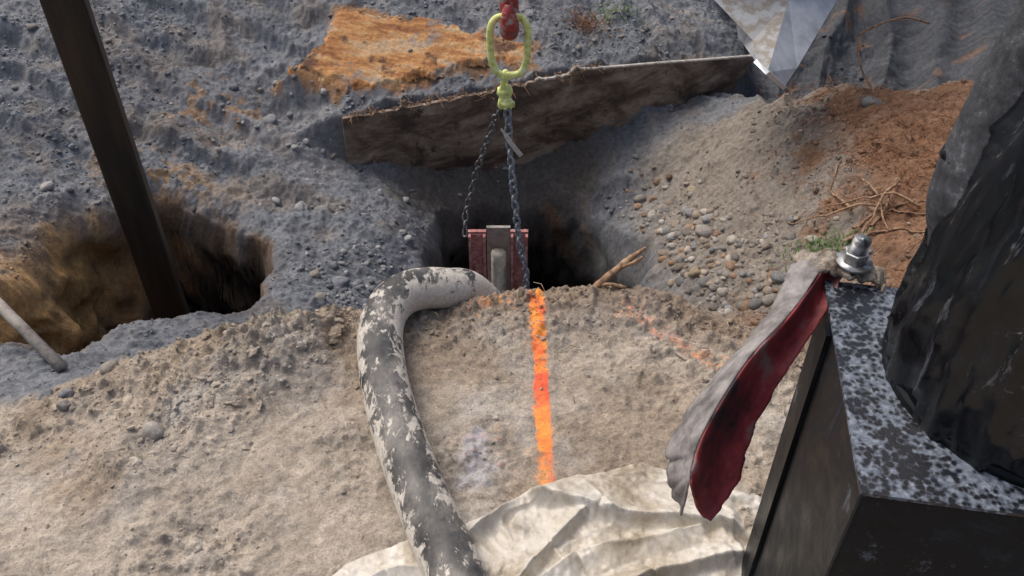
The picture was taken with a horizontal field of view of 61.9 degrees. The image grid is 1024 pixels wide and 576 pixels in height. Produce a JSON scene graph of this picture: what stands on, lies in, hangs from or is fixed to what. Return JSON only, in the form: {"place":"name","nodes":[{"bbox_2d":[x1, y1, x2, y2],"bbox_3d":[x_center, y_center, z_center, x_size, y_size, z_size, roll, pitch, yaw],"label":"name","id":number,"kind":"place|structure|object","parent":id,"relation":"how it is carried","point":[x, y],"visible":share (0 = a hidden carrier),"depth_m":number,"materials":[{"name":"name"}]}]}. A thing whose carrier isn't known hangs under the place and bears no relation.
{"place":"outdoors","nodes":[
{"label":"outdoors","id":0,"kind":"place"},
{"bbox_2d":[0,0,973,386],"bbox_3d":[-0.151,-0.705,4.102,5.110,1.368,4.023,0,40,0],"label":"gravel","id":1,"kind":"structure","parent":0,"point":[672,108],"depth_m":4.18,"materials":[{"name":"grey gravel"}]},
{"bbox_2d":[499,0,518,40],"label":"crane hook","id":2,"kind":"object","parent":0,"point":[509,24],"visible":0.98,"depth_m":3.25,"materials":[{"name":"red metal"}]},
{"bbox_2d":[462,13,531,288],"bbox_3d":[-0.072,-0.443,3.844,0.421,1.652,0.139,24,46,26],"label":"chain sling","id":3,"kind":"object","parent":2,"relation":"hanging from","point":[506,103],"visible":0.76,"depth_m":3.57,"materials":[{"name":"yellow paint"}]},
{"bbox_2d":[468,234,486,278],"bbox_3d":[-0.164,0.317,4.464,0.080,1.479,0.040,0,40,0],"label":"channel","id":4,"kind":"object","parent":3,"relation":"hanging from","point":[477,252],"visible":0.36,"depth_m":4.05,"materials":[{"name":"red metal"}]},
{"bbox_2d":[468,229,485,233],"bbox_3d":[-0.164,-0.265,4.001,0.084,0.012,0.020,0,40,0],"label":"end lip","id":5,"kind":"object","parent":4,"relation":"attached to","point":[476,231],"visible":1,"depth_m":4.00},
{"bbox_2d":[0,0,1018,575],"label":"ground","id":6,"kind":"structure","parent":0,"point":[72,294],"depth_m":3.83,"materials":[{"name":"soil"}]},
{"bbox_2d":[0,297,67,371],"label":"wooden pole","id":7,"kind":"object","parent":6,"relation":"on","point":[33,338],"visible":1,"depth_m":2.58,"materials":[{"name":"grey wood"}]},
{"bbox_2d":[39,0,189,319],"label":"steel post","id":8,"kind":"object","parent":6,"relation":"on","point":[74,31],"depth_m":3.04,"materials":[{"name":"brown metal"}]},
{"bbox_2d":[0,0,727,326],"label":"pebbles","id":9,"kind":"object","parent":6,"relation":"on","point":[317,273],"visible":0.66,"depth_m":4.20,"materials":[{"name":"stone"}]},
{"bbox_2d":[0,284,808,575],"bbox_3d":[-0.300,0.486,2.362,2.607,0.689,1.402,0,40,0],"label":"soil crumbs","id":10,"kind":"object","parent":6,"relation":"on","point":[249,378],"visible":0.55,"depth_m":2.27,"materials":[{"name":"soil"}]},
{"bbox_2d":[287,9,532,92],"bbox_3d":[-0.530,-1.267,4.707,1.580,0.494,0.840,0,40,0],"label":"rotted board","id":11,"kind":"object","parent":6,"relation":"on","point":[356,49],"visible":0.91,"depth_m":4.69,"materials":[{"name":"brown wood"}]},
{"bbox_2d":[16,284,803,469],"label":"soil clods","id":12,"kind":"object","parent":6,"relation":"on","point":[339,328],"visible":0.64,"depth_m":2.31,"materials":[{"name":"soil"}]},
{"bbox_2d":[357,267,500,575],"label":"concrete hose","id":13,"kind":"object","parent":6,"relation":"on","point":[440,540],"visible":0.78,"depth_m":2.04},
{"bbox_2d":[38,96,882,439],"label":"stones","id":14,"kind":"object","parent":6,"relation":"on","point":[154,430],"visible":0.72,"depth_m":3.68,"materials":[{"name":"stone"}]},
{"bbox_2d":[119,282,802,456],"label":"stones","id":15,"kind":"object","parent":6,"relation":"on","point":[410,347],"visible":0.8,"depth_m":2.36,"materials":[{"name":"stone"}]},
{"bbox_2d":[486,225,509,290],"bbox_3d":[-0.065,0.272,4.549,0.114,1.475,0.020,0,40,0],"label":"web","id":16,"kind":"object","parent":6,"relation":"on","point":[498,236],"visible":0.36,"depth_m":4.13},
{"bbox_2d":[491,248,505,293],"bbox_3d":[-0.065,0.345,4.532,0.072,1.345,0.072,0,40,0],"label":"pipe","id":17,"kind":"object","parent":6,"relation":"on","point":[498,266],"visible":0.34,"depth_m":4.13,"materials":[{"name":"grey metal"}]},
{"bbox_2d":[511,234,527,289],"bbox_3d":[0.034,0.317,4.464,0.080,1.479,0.040,0,40,0],"label":"channel","id":18,"kind":"object","parent":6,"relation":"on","point":[517,276],"visible":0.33,"depth_m":4.09,"materials":[{"name":"red metal"}]},
{"bbox_2d":[510,229,527,233],"bbox_3d":[0.034,-0.265,4.001,0.084,0.012,0.020,0,40,0],"label":"end lip","id":19,"kind":"object","parent":18,"relation":"attached to","point":[523,231],"visible":0.71,"depth_m":4.00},
{"bbox_2d":[332,463,761,575],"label":"plastic sheeting","id":20,"kind":"object","parent":6,"relation":"on","point":[628,520],"visible":0.54,"depth_m":1.89,"materials":[{"name":"white plastic"}]},
{"bbox_2d":[342,55,752,170],"bbox_3d":[0.297,-0.962,4.812,2.480,0.668,0.165,-13,42,-15],"label":"plywood sheet","id":21,"kind":"object","parent":6,"relation":"on","point":[575,103],"visible":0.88,"depth_m":4.73,"materials":[{"name":"brown wood"}]},
{"bbox_2d":[593,246,646,288],"bbox_3d":[0.311,-0.028,2.553,0.245,0.143,0.078,-23,45,-25],"label":"broken branch","id":22,"kind":"object","parent":6,"relation":"on","point":[605,278],"visible":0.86,"depth_m":2.56,"materials":[{"name":"brown wood"}]},
{"bbox_2d":[591,1,872,272],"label":"grass tufts","id":23,"kind":"object","parent":6,"relation":"on","point":[817,240],"visible":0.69,"depth_m":3.55,"materials":[{"name":"plant"}]},
{"bbox_2d":[561,4,964,287],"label":"fine roots","id":24,"kind":"object","parent":6,"relation":"on","point":[854,116],"visible":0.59,"depth_m":3.81,"materials":[{"name":"brown plant"}]},
{"bbox_2d":[619,166,918,325],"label":"river stones","id":25,"kind":"object","parent":6,"relation":"on","point":[673,228],"visible":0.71,"depth_m":3.81,"materials":[{"name":"grey stone"}]},
{"bbox_2d":[715,0,836,89],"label":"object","id":26,"kind":"object","parent":6,"relation":"on","point":[776,37],"visible":1,"depth_m":3.83,"materials":[{"name":"plastic"}]},
{"bbox_2d":[664,0,1023,575],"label":"concrete pump hopper","id":27,"kind":"object","parent":6,"relation":"on","point":[900,450],"visible":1,"depth_m":1.10,"materials":[{"name":"black paint"}]},
{"bbox_2d":[787,17,929,242],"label":"tree roots","id":28,"kind":"object","parent":6,"relation":"on","point":[872,221],"visible":0.84,"depth_m":3.52,"materials":[{"name":"brown wood"}]}
]}

